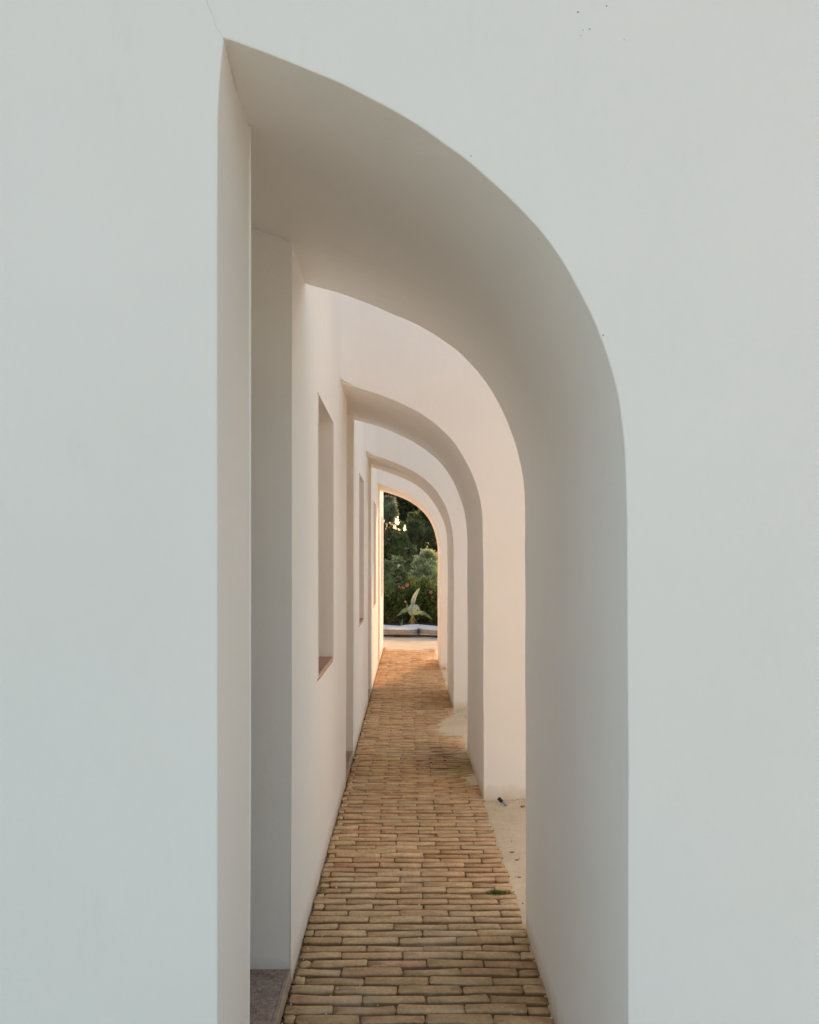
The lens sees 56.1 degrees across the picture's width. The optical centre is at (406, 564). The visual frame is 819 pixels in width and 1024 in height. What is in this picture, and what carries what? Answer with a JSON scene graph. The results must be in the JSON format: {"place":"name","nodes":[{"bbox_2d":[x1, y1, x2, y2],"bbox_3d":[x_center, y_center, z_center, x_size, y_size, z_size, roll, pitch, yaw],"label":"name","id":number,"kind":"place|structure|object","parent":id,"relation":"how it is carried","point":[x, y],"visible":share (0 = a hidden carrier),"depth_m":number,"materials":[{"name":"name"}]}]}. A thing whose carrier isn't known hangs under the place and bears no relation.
{"place":"outdoors","nodes":[
{"label":"outdoors","id":0,"kind":"place"},
{"bbox_2d":[280,634,436,1023],"bbox_3d":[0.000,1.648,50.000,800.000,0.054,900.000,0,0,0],"label":"ground","id":1,"kind":"structure","parent":0,"point":[409,641],"depth_m":16.24,"materials":[{"name":"beige sand"}]},
{"bbox_2d":[236,91,383,1023],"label":"white building","id":2,"kind":"structure","parent":1,"relation":"on","point":[309,561],"depth_m":2.93,"materials":[{"name":"paint"}]},
{"bbox_2d":[383,625,417,634],"bbox_3d":[-1.566,1.522,18.271,4.043,0.155,1.193,0,0,31],"label":"stone edging","id":3,"kind":"object","parent":1,"relation":"on","point":[396,630],"visible":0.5,"depth_m":17.27,"materials":[{"name":"stone"}]},
{"bbox_2d":[0,0,818,1023],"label":"arched wall","id":4,"kind":"structure","parent":1,"relation":"on","point":[582,236],"depth_m":1.80,"materials":[{"name":"white paint"}]},
{"bbox_2d":[383,607,437,625],"bbox_3d":[1.000,1.598,25.875,26.000,0.150,16.250,0,0,0],"label":"planting bed","id":5,"kind":"object","parent":1,"relation":"on","point":[395,622],"depth_m":20.14,"materials":[{"name":"soil"}]},
{"bbox_2d":[384,494,399,539],"bbox_3d":[-1.026,-0.478,25.035,1.690,4.183,0.904,0,0,0],"label":"silver pine","id":6,"kind":"object","parent":5,"relation":"on","point":[390,509],"visible":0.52,"depth_m":24.86,"materials":[{"name":"green plant"}]},
{"bbox_2d":[383,579,406,622],"bbox_3d":[-2.713,1.090,20.596,5.518,1.451,1.723,0,0,0],"label":"hibiscus hedge","id":7,"kind":"object","parent":5,"relation":"on","point":[389,611],"visible":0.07,"depth_m":20.21,"materials":[{"name":"green plant"}]},
{"bbox_2d":[384,564,408,589],"bbox_3d":[-0.264,0.800,21.999,0.948,1.618,0.887,0,0,0],"label":"young conifer","id":8,"kind":"object","parent":5,"relation":"on","point":[396,573],"visible":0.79,"depth_m":21.86,"materials":[{"name":"green plant"}]},
{"bbox_2d":[384,554,413,597],"bbox_3d":[-0.752,0.645,23.423,2.337,1.936,0.988,0,0,-11],"label":"garden shrub","id":9,"kind":"object","parent":5,"relation":"on","point":[389,565],"visible":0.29,"depth_m":23.51,"materials":[{"name":"green plant"}]},
{"bbox_2d":[384,521,417,561],"bbox_3d":[-0.801,-0.131,26.113,2.390,3.494,1.762,0,0,-38],"label":"pine tree","id":10,"kind":"object","parent":5,"relation":"on","point":[397,542],"visible":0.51,"depth_m":25.86,"materials":[{"name":"green plant"}]},
{"bbox_2d":[384,492,419,559],"bbox_3d":[0.151,-1.516,32.997,4.270,6.254,1.901,0,0,0],"label":"dark evergreen","id":11,"kind":"object","parent":5,"relation":"on","point":[404,507],"visible":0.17,"depth_m":32.66,"materials":[{"name":"green plant"}]},
{"bbox_2d":[390,573,437,622],"bbox_3d":[2.489,1.029,20.825,6.025,1.624,1.927,0,0,0],"label":"hibiscus hedge","id":12,"kind":"object","parent":5,"relation":"on","point":[428,592],"visible":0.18,"depth_m":20.55,"materials":[{"name":"green plant"}]},
{"bbox_2d":[397,588,432,623],"bbox_3d":[0.215,1.074,19.381,0.899,0.992,0.418,0,0,3],"label":"banana plant","id":13,"kind":"object","parent":5,"relation":"on","point":[411,609],"visible":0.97,"depth_m":19.27,"materials":[{"name":"green plant"}]},
{"bbox_2d":[405,508,437,555],"bbox_3d":[1.001,-0.338,28.299,2.587,3.891,1.335,0,0,-16],"label":"pine tree","id":14,"kind":"object","parent":5,"relation":"on","point":[420,532],"visible":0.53,"depth_m":27.86,"materials":[{"name":"green plant"}]},
{"bbox_2d":[408,546,437,587],"bbox_3d":[0.859,0.511,23.135,2.106,2.186,1.311,0,0,-40],"label":"feathery shrub","id":15,"kind":"object","parent":5,"relation":"on","point":[424,563],"visible":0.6,"depth_m":22.89,"materials":[{"name":"green plant"}]},
{"bbox_2d":[383,634,437,637],"bbox_3d":[-0.249,1.594,17.326,6.621,0.048,0.456,0,0,14],"label":"garden hose","id":16,"kind":"object","parent":1,"relation":"on","point":[388,635],"visible":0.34,"depth_m":17.06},
{"bbox_2d":[377,469,447,668],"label":"arched wall","id":17,"kind":"structure","parent":1,"relation":"on","point":[414,494],"depth_m":11.76,"materials":[{"name":"white paint"}]},
{"bbox_2d":[366,423,467,708],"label":"arched wall","id":18,"kind":"structure","parent":1,"relation":"on","point":[395,454],"depth_m":8.52,"materials":[{"name":"white paint"}]},
{"bbox_2d":[352,646,481,797],"bbox_3d":[0.100,1.628,10.200,1.000,0.093,10.000,0,0,0],"label":"sand drift","id":19,"kind":"object","parent":1,"relation":"on","point":[455,724],"visible":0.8,"depth_m":7.54,"materials":[{"name":"beige sand"}]},
{"bbox_2d":[281,647,553,1023],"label":"brick path","id":20,"kind":"structure","parent":1,"relation":"on","point":[439,854],"depth_m":3.70,"materials":[{"name":"brick"}]},
{"bbox_2d":[486,888,515,895],"bbox_3d":[0.456,1.596,3.740,0.150,0.017,0.066,0,0,-15],"label":"grass tuft","id":21,"kind":"object","parent":20,"relation":"on","point":[494,892],"visible":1,"depth_m":3.73,"materials":[{"name":"green plant"}]},
{"bbox_2d":[402,624,437,634],"bbox_3d":[1.445,1.524,17.512,3.345,0.153,1.361,0,0,15],"label":"stone edging","id":22,"kind":"object","parent":1,"relation":"on","point":[427,630],"visible":0.18,"depth_m":17.45,"materials":[{"name":"stone"}]},
{"bbox_2d":[340,293,525,800],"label":"arched wall","id":23,"kind":"structure","parent":1,"relation":"on","point":[430,393],"depth_m":5.22,"materials":[{"name":"white paint"}]},
{"bbox_2d":[437,653,554,1023],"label":"sand","id":24,"kind":"structure","parent":1,"relation":"on","point":[508,823],"depth_m":4.52,"materials":[{"name":"beige sand"}]},
{"bbox_2d":[281,699,526,1022],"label":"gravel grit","id":25,"kind":"object","parent":24,"relation":"on","point":[282,1018],"visible":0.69,"depth_m":3.31,"materials":[{"name":"beige gravel"}]},
{"bbox_2d":[497,797,506,806],"bbox_3d":[0.637,1.576,5.096,0.072,0.061,0.024,0,0,26],"label":"pipe stub","id":26,"kind":"object","parent":24,"relation":"on","point":[499,799],"visible":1,"depth_m":5.09,"materials":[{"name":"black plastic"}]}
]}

